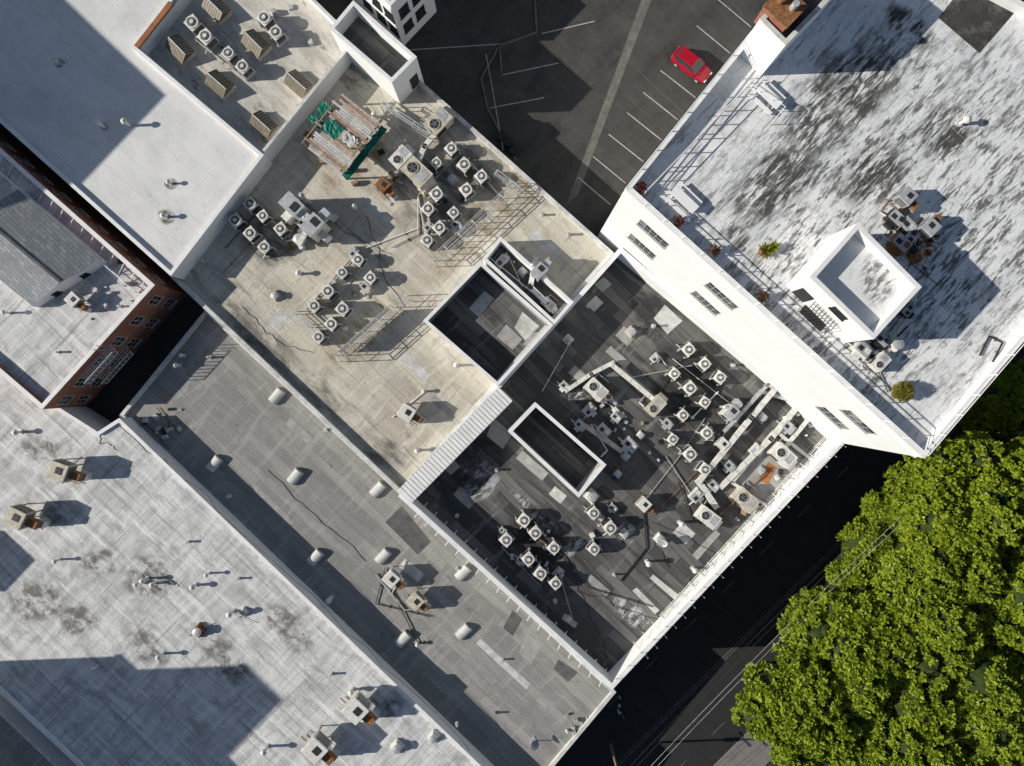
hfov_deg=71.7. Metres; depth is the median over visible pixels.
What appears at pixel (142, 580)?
vent pipe
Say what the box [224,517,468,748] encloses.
roof cable
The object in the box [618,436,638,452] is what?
duct plenum
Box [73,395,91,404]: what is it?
window
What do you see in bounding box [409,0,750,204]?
stall markings
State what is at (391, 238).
conduit run
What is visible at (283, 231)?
condenser unit
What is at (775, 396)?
sheet metal duct
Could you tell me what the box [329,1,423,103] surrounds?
stair tower
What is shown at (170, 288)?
walls
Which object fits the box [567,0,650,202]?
drainage strip
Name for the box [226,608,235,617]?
vent pipe
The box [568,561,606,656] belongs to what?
roof cable
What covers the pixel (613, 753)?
utility pole
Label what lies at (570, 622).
roof patch
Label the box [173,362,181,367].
vent pipe
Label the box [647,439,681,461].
stored materials
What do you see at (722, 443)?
evaporative cooler
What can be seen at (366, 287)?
duct plenum
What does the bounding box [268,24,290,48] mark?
condenser unit
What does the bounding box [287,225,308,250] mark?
conduit run
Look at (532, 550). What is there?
stored materials
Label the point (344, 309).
condenser unit
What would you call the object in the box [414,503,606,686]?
parapet braces
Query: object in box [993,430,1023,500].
ficus tree
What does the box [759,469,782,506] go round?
stored materials
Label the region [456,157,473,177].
condenser unit
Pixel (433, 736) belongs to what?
exhaust fan
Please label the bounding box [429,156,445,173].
condenser unit
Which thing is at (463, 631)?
barrel skylight
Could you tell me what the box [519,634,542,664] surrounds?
roof patch
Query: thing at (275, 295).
exhaust fan
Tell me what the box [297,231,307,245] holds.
sheet metal duct
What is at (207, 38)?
condenser unit
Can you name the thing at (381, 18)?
window
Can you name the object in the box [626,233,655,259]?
window
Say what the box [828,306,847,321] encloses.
window
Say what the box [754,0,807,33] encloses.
brick chimney
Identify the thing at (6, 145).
window
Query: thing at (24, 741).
neighbouring warehouse
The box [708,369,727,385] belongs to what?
condenser unit
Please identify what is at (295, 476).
barrel skylight
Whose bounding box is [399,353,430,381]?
roof patch
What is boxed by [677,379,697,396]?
condenser unit
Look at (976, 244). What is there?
roof cable
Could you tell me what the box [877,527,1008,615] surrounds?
ficus tree
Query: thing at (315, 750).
evaporative cooler
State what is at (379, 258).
roof cable
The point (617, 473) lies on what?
exhaust fan
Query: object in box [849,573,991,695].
ficus tree
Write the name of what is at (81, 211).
window
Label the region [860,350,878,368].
stored materials
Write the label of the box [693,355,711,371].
condenser unit
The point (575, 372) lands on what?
roof patch
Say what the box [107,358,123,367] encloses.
window
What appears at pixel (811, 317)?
steel stair cage
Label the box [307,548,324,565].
barrel skylight
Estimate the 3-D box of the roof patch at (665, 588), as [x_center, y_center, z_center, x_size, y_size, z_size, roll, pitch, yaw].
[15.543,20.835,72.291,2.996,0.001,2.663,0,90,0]
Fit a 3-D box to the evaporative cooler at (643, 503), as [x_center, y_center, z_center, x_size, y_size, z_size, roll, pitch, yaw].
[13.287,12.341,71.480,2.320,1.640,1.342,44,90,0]
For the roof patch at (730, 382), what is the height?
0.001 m
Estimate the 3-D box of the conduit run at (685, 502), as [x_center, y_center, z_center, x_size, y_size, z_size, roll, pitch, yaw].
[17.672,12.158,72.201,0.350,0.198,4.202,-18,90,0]
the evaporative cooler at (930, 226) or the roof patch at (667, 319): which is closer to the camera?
the evaporative cooler at (930, 226)
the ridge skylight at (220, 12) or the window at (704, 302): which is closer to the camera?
the window at (704, 302)
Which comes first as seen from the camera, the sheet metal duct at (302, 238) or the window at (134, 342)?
the sheet metal duct at (302, 238)
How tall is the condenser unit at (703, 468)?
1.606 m
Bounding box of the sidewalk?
[714,732,771,765]
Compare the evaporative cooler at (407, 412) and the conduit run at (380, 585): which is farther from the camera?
the conduit run at (380, 585)
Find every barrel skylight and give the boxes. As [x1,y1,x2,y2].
[206,454,223,472]
[268,387,285,404]
[286,467,303,485]
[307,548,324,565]
[369,481,386,497]
[374,547,391,565]
[394,630,411,647]
[454,564,471,581]
[455,622,471,640]
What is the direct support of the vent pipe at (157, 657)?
on the roof deck at (224, 690)
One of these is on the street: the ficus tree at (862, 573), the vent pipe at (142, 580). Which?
the ficus tree at (862, 573)
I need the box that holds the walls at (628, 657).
[412,254,837,682]
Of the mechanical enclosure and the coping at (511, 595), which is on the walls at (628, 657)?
the coping at (511, 595)
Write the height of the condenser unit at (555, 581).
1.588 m
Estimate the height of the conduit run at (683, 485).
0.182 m
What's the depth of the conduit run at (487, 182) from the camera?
71.09 m
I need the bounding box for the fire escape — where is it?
[80,343,133,383]
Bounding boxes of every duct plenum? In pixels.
[296,220,309,237]
[348,246,360,260]
[358,281,374,295]
[422,220,433,234]
[448,219,464,233]
[497,526,504,534]
[514,553,524,565]
[552,565,563,578]
[557,380,569,392]
[571,418,587,431]
[581,401,596,419]
[593,422,611,437]
[606,502,617,512]
[608,411,621,423]
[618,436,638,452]
[649,352,659,364]
[659,417,673,429]
[687,487,704,504]
[704,478,719,492]
[720,458,736,472]
[747,442,762,456]
[776,420,796,434]
[846,340,873,359]
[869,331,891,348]
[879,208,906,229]
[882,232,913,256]
[894,216,917,232]
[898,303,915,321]
[905,229,920,242]
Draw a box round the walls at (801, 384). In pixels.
[597,0,1023,457]
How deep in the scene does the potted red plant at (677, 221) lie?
55.81 m
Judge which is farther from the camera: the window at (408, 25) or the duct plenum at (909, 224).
the window at (408, 25)
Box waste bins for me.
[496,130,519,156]
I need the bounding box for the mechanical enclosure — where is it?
[483,236,572,324]
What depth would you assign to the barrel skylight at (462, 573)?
72.26 m
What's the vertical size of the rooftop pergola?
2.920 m
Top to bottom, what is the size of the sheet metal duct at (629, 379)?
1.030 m
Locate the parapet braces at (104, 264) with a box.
[0,156,143,292]
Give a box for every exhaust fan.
[192,622,207,637]
[238,607,248,616]
[270,290,281,301]
[291,233,308,244]
[389,738,404,753]
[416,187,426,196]
[426,729,439,743]
[446,173,458,186]
[516,266,527,277]
[562,334,573,345]
[583,488,599,503]
[613,469,621,478]
[618,528,629,538]
[620,452,630,461]
[624,325,636,338]
[635,430,644,439]
[652,532,665,543]
[755,411,767,423]
[756,465,765,474]
[887,335,904,353]
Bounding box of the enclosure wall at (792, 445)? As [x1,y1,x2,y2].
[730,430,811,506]
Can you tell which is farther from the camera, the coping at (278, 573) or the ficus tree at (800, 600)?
the ficus tree at (800, 600)
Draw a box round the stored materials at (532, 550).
[510,529,549,567]
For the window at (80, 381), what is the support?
attached to the walls at (170, 288)
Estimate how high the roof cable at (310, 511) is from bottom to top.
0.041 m
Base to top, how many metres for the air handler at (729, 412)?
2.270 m
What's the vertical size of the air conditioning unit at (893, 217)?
0.968 m
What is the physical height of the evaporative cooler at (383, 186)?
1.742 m
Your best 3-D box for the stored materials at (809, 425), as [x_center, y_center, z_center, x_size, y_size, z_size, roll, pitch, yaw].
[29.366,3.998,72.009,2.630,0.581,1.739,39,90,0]
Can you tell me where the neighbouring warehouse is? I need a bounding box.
[0,694,76,765]
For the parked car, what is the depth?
73.96 m
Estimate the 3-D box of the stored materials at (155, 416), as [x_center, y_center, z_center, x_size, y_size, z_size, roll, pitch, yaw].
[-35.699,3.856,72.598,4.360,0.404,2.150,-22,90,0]
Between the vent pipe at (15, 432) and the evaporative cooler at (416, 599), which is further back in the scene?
the evaporative cooler at (416, 599)
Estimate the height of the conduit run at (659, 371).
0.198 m
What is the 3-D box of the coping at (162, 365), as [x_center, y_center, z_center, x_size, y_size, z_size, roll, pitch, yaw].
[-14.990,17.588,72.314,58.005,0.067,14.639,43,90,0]
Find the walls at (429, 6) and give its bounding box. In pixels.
[354,0,436,44]
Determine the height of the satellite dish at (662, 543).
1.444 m
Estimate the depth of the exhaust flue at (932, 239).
56.07 m
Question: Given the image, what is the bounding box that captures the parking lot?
[351,0,766,257]
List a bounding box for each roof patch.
[250,483,292,525]
[269,307,290,328]
[285,418,312,442]
[360,196,391,224]
[386,506,430,553]
[398,559,423,581]
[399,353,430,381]
[422,581,456,612]
[426,392,456,418]
[445,461,459,474]
[453,486,475,508]
[476,639,529,688]
[487,419,510,448]
[503,611,521,635]
[516,450,547,479]
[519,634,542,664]
[528,228,560,258]
[536,692,554,712]
[549,487,565,503]
[554,659,577,681]
[562,614,577,627]
[568,366,584,379]
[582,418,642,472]
[587,296,602,311]
[587,575,609,595]
[594,278,611,291]
[606,346,629,367]
[615,326,635,344]
[627,365,652,389]
[632,588,658,613]
[650,575,677,599]
[654,305,681,333]
[673,525,694,543]
[692,530,719,559]
[712,365,737,388]
[735,436,806,501]
[939,0,1023,52]
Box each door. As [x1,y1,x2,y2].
[410,73,419,88]
[792,288,813,301]
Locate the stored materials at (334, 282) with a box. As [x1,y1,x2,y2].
[327,279,368,329]
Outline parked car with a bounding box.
[670,46,711,83]
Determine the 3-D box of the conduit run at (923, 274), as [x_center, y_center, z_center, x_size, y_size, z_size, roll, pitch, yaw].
[32.741,-8.665,56.409,3.322,0.182,0.350,39,90,0]
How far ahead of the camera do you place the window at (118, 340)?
70.34 m
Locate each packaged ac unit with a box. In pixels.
[386,144,415,172]
[400,155,437,193]
[420,105,455,140]
[492,253,509,269]
[540,294,557,313]
[583,373,608,403]
[639,392,667,416]
[693,499,722,529]
[728,481,759,514]
[766,438,797,470]
[864,350,891,371]
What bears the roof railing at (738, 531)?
on the walls at (628, 657)
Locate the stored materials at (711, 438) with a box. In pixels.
[690,416,731,446]
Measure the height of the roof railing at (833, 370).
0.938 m
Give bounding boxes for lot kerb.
[480,0,537,160]
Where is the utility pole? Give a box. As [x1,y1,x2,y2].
[609,506,898,765]
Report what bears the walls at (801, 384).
on the ground
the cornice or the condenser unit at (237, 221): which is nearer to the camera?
the cornice
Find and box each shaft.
[423,261,552,385]
[508,402,605,497]
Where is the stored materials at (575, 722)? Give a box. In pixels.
[565,712,587,744]
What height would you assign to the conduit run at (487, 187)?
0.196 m
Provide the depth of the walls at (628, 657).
70.88 m
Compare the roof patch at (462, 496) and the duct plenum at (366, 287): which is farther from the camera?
the roof patch at (462, 496)
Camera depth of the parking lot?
74.99 m
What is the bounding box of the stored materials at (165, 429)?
[160,422,181,438]
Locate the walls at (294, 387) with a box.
[178,84,609,487]
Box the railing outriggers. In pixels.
[633,443,845,657]
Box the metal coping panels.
[398,388,512,502]
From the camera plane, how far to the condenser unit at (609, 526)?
70.64 m
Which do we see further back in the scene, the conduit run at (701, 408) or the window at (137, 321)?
the conduit run at (701, 408)
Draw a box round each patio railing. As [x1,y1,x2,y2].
[643,76,756,195]
[744,82,785,111]
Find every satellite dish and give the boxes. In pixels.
[528,737,538,750]
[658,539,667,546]
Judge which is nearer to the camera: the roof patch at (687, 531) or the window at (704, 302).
the window at (704, 302)
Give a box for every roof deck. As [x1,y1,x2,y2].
[0,0,258,269]
[0,154,148,400]
[0,374,475,765]
[126,315,609,765]
[181,63,606,486]
[416,258,825,671]
[633,0,1023,446]
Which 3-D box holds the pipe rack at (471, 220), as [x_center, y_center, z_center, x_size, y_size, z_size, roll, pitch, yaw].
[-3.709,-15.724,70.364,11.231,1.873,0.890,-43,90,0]
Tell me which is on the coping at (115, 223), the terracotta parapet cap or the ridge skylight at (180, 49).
the terracotta parapet cap
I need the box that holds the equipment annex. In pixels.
[140,0,351,160]
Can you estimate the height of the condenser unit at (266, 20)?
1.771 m
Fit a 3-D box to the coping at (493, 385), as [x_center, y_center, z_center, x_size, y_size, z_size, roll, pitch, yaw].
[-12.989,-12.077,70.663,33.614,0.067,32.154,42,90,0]
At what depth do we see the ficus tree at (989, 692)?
65.43 m
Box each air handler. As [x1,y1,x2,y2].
[278,191,313,224]
[299,207,338,243]
[530,257,552,282]
[717,398,742,421]
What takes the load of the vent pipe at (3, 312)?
on the roof deck at (32, 339)
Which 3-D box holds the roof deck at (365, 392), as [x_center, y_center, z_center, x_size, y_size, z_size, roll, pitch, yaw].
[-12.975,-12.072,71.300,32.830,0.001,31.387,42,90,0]
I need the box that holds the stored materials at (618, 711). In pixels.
[617,696,623,718]
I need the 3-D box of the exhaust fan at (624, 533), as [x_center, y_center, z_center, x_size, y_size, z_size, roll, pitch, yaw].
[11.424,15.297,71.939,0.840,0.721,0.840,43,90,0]
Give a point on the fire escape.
(109, 364)
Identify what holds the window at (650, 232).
attached to the walls at (801, 384)
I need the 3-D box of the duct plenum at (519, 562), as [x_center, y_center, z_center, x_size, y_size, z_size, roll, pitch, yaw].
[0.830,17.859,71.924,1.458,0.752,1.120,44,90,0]
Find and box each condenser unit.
[183,13,208,40]
[196,27,221,55]
[221,45,240,68]
[227,212,249,232]
[235,59,256,80]
[242,196,263,216]
[243,225,263,244]
[256,10,278,34]
[256,209,274,225]
[257,240,276,258]
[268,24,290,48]
[273,221,293,239]
[307,299,325,315]
[311,329,330,345]
[320,283,339,302]
[324,316,342,333]
[334,301,356,318]
[335,265,352,281]
[350,253,367,269]
[363,269,380,287]
[419,201,437,219]
[420,233,436,250]
[428,186,446,206]
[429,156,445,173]
[432,220,448,238]
[444,141,460,159]
[447,206,462,220]
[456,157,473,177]
[458,182,475,201]
[473,169,490,189]
[498,528,514,547]
[515,509,532,528]
[521,547,537,566]
[527,521,543,540]
[532,561,550,580]
[545,537,561,554]
[546,574,562,589]
[583,503,600,520]
[585,538,602,555]
[600,516,617,535]
[663,431,678,447]
[664,366,680,381]
[673,406,689,421]
[676,342,695,358]
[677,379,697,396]
[677,444,697,461]
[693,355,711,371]
[693,460,712,476]
[694,394,711,408]
[695,423,713,440]
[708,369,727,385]
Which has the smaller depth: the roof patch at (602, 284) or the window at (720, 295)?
the window at (720, 295)
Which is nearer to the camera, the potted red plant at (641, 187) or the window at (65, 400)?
the potted red plant at (641, 187)
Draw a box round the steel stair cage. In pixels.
[798,302,837,332]
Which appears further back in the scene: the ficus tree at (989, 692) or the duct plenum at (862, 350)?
the ficus tree at (989, 692)
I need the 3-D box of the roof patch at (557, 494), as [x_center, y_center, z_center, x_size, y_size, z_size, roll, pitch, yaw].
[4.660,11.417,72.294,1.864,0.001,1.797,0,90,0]
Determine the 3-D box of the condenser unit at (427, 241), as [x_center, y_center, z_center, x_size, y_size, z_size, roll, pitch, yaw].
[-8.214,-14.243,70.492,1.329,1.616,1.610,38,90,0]
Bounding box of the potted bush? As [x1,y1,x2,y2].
[891,380,914,402]
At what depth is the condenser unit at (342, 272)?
69.87 m
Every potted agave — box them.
[757,242,775,258]
[766,239,780,253]
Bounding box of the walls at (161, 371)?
[124,314,614,765]
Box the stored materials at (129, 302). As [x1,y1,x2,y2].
[103,259,133,304]
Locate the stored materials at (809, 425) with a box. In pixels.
[791,412,813,435]
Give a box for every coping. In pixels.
[0,0,263,275]
[0,148,154,408]
[0,408,480,765]
[119,310,615,765]
[171,80,613,493]
[384,0,395,5]
[398,247,842,689]
[625,0,1023,458]
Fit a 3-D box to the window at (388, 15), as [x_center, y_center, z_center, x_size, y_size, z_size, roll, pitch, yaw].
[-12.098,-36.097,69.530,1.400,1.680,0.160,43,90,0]
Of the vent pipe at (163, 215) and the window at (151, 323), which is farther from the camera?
the window at (151, 323)
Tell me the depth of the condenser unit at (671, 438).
70.92 m
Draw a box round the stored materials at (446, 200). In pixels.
[436,172,464,204]
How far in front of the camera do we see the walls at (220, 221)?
69.91 m
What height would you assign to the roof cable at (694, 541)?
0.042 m
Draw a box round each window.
[0,141,15,151]
[13,155,34,168]
[33,172,53,184]
[51,291,63,297]
[52,189,71,201]
[56,395,74,404]
[71,206,90,217]
[72,377,90,387]
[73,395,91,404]
[79,272,91,279]
[90,223,108,234]
[90,378,106,386]
[91,357,109,366]
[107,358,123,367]
[109,240,127,250]
[110,336,127,346]
[126,338,142,348]
[128,256,146,267]
[129,315,146,326]
[143,318,159,328]
[147,273,164,283]
[147,295,164,306]
[161,298,177,309]
[363,0,373,13]
[372,0,382,12]
[376,10,387,26]
[383,6,395,23]
[388,21,399,38]
[398,2,410,20]
[403,17,414,34]
[412,0,420,7]
[415,4,426,22]
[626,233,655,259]
[636,219,668,249]
[690,290,720,315]
[703,281,737,310]
[815,406,849,429]
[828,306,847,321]
[839,409,876,434]
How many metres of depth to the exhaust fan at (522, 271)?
70.13 m
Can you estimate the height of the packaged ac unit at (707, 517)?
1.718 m
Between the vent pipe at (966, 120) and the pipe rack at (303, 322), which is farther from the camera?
the pipe rack at (303, 322)
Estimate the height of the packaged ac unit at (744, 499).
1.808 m
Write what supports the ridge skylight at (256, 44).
on the equipment annex
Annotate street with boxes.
[555,342,1023,765]
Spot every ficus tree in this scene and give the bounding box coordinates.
[729,635,868,765]
[776,585,835,639]
[789,589,899,718]
[824,512,897,594]
[829,684,963,765]
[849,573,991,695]
[859,461,913,543]
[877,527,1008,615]
[890,429,1023,561]
[943,641,1023,765]
[947,729,1011,765]
[958,359,1023,451]
[963,535,1023,653]
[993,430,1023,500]
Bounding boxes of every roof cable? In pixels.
[121,427,220,513]
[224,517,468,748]
[242,307,310,351]
[268,470,358,553]
[295,196,389,253]
[366,216,403,304]
[559,588,657,619]
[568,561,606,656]
[653,522,745,560]
[947,215,1005,273]
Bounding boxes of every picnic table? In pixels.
[665,182,701,218]
[748,78,785,114]
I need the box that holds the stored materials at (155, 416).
[142,408,181,433]
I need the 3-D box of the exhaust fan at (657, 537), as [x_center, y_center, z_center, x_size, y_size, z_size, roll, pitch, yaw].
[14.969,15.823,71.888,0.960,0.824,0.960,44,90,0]
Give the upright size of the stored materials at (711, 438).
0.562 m
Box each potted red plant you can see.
[636,180,646,194]
[670,215,685,229]
[706,243,720,257]
[755,289,769,302]
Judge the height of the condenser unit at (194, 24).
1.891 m
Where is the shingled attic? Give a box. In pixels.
[0,189,108,307]
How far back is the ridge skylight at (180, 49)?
69.53 m
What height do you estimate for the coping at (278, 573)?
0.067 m
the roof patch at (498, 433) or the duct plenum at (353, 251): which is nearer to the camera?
the duct plenum at (353, 251)
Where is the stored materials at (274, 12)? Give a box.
[270,4,313,45]
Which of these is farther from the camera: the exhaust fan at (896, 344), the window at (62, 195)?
the window at (62, 195)
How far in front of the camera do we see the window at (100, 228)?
70.45 m
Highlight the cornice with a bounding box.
[622,193,915,457]
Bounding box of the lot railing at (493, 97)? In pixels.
[486,54,502,149]
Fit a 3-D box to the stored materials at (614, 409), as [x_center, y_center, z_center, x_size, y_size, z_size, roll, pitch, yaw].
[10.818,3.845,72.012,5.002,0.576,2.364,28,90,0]
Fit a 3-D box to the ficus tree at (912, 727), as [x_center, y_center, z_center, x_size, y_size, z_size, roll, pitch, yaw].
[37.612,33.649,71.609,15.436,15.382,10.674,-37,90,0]
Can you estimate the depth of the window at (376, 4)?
69.98 m
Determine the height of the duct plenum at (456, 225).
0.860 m
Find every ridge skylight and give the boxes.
[165,34,197,66]
[201,0,233,25]
[204,69,236,100]
[240,28,272,60]
[248,110,279,141]
[283,69,313,99]
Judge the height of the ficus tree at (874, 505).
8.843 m
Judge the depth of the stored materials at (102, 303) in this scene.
68.28 m
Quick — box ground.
[0,0,1015,765]
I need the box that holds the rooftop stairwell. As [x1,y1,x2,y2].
[786,222,920,342]
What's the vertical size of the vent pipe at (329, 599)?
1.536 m
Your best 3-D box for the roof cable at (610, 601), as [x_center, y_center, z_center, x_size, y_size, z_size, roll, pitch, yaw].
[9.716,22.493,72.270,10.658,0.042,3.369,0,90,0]
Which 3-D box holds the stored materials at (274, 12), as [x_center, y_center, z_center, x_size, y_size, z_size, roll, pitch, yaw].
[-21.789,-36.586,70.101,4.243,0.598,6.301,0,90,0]
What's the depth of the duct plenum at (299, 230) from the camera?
70.58 m
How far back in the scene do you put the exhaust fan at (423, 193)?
70.95 m
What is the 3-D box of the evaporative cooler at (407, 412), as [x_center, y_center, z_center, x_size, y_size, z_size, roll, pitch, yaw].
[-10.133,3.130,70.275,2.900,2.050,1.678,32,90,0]
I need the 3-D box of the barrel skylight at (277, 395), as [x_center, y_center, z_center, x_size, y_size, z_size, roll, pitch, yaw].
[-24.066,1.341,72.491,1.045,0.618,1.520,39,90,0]
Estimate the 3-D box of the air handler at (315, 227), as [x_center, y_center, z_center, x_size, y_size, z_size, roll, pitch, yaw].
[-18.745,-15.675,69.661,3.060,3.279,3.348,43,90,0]
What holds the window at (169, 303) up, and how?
attached to the walls at (170, 288)
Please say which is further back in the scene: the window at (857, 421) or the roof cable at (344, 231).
the roof cable at (344, 231)
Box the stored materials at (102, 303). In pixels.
[89,287,112,319]
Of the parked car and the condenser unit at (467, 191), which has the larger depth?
the parked car
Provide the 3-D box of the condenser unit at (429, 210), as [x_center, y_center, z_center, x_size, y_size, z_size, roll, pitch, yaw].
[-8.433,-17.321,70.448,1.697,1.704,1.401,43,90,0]
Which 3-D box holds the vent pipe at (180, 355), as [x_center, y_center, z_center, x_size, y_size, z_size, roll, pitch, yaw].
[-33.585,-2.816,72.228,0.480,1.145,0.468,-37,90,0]
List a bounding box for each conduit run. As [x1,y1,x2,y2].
[126,581,175,586]
[186,32,234,71]
[215,25,235,48]
[222,242,250,273]
[225,212,287,247]
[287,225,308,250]
[307,258,352,309]
[326,269,360,306]
[328,313,397,355]
[366,228,416,247]
[375,568,430,616]
[375,574,430,610]
[393,593,427,643]
[416,195,419,234]
[418,156,456,232]
[470,171,501,200]
[473,166,498,193]
[490,258,558,313]
[503,548,541,586]
[506,251,522,286]
[516,522,561,554]
[542,346,567,390]
[562,555,652,606]
[562,584,574,626]
[590,424,607,456]
[620,512,646,580]
[631,365,691,377]
[646,418,704,498]
[653,426,739,515]
[660,360,698,456]
[666,457,690,492]
[673,359,730,469]
[679,483,692,521]
[692,391,718,417]
[718,470,770,515]
[881,326,907,351]
[908,261,940,286]
[979,335,1002,361]
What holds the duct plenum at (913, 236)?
on the roof deck at (882, 99)
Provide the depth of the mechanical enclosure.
70.37 m
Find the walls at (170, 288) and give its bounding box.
[0,128,187,408]
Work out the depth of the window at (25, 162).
70.45 m
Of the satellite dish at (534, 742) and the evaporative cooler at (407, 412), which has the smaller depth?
the evaporative cooler at (407, 412)
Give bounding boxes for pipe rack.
[292,310,317,332]
[334,292,412,361]
[380,101,431,138]
[429,181,518,266]
[494,169,524,195]
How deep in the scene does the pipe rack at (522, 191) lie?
69.87 m
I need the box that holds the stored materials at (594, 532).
[589,514,604,544]
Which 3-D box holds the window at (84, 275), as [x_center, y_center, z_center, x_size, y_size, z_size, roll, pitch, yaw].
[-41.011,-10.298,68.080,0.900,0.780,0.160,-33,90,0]
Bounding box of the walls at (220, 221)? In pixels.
[1,0,272,279]
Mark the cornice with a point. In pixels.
(769, 325)
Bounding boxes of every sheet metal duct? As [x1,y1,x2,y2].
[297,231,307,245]
[387,154,417,181]
[417,134,435,161]
[527,256,548,304]
[564,360,614,392]
[586,424,622,452]
[610,362,653,399]
[694,479,719,509]
[695,389,776,484]
[719,407,797,489]
[722,383,777,432]
[731,389,786,426]
[784,418,809,447]
[893,207,918,254]
[913,235,924,245]
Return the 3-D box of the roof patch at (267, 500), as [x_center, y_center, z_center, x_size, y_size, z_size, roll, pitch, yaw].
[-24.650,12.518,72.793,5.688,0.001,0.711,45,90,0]
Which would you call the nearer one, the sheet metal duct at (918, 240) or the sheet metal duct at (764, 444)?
the sheet metal duct at (918, 240)
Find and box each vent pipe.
[1,310,11,314]
[12,429,22,435]
[52,58,60,65]
[52,557,61,563]
[90,664,99,671]
[95,120,106,128]
[120,118,132,127]
[139,576,149,583]
[149,581,157,587]
[155,651,164,659]
[160,212,168,219]
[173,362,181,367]
[178,353,186,357]
[189,582,197,589]
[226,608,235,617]
[260,743,269,755]
[295,270,302,275]
[326,595,333,603]
[348,687,354,695]
[351,204,357,210]
[371,111,377,119]
[566,615,570,621]
[644,559,651,566]
[677,520,684,526]
[690,566,697,572]
[957,116,971,126]
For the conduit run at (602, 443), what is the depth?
72.10 m
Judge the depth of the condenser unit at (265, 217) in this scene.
70.02 m
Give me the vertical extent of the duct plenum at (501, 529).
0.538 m
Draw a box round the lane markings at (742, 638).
[608,357,1023,765]
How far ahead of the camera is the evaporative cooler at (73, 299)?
67.21 m
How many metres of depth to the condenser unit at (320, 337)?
69.86 m
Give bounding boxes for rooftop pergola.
[301,93,386,186]
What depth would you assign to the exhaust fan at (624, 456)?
71.63 m
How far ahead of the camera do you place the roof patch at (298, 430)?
72.79 m
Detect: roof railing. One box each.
[615,443,843,682]
[626,33,1023,455]
[659,436,829,618]
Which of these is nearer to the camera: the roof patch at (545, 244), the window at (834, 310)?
the window at (834, 310)
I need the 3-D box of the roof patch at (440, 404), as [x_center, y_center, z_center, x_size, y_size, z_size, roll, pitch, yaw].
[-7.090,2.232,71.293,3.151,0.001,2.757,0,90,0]
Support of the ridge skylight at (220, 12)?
on the equipment annex
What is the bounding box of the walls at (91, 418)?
[0,406,493,765]
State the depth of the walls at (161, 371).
72.60 m
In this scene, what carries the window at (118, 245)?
attached to the walls at (170, 288)
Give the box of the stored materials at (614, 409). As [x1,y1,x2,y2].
[599,403,643,431]
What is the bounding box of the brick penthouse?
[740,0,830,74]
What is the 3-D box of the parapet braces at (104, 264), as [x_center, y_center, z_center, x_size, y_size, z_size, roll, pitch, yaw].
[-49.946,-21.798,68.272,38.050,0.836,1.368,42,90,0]
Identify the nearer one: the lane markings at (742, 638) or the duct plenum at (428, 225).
the duct plenum at (428, 225)
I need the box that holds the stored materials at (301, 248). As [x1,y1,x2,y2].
[297,244,305,250]
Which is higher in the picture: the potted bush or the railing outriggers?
the potted bush
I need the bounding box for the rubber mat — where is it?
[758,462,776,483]
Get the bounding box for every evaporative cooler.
[2,503,51,530]
[45,458,93,483]
[63,291,93,312]
[301,725,340,765]
[340,687,380,726]
[373,176,397,200]
[380,566,406,589]
[394,403,424,424]
[404,588,430,612]
[630,495,653,513]
[710,437,731,452]
[884,185,919,213]
[917,214,941,245]
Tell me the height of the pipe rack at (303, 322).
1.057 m
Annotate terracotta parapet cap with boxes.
[134,1,172,48]
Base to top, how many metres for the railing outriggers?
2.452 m
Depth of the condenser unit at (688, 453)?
70.69 m
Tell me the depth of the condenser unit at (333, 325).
69.81 m
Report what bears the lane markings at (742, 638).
on the street
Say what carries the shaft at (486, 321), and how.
on the walls at (294, 387)
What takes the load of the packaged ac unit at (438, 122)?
on the roof deck at (365, 392)
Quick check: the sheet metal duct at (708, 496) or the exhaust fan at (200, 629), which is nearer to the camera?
the exhaust fan at (200, 629)
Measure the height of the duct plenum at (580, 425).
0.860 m
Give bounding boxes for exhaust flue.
[387,169,402,184]
[605,389,617,404]
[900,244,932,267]
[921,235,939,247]
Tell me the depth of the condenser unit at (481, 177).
69.79 m
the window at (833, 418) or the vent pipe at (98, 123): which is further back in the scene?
the vent pipe at (98, 123)
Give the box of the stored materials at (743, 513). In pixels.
[734,510,746,520]

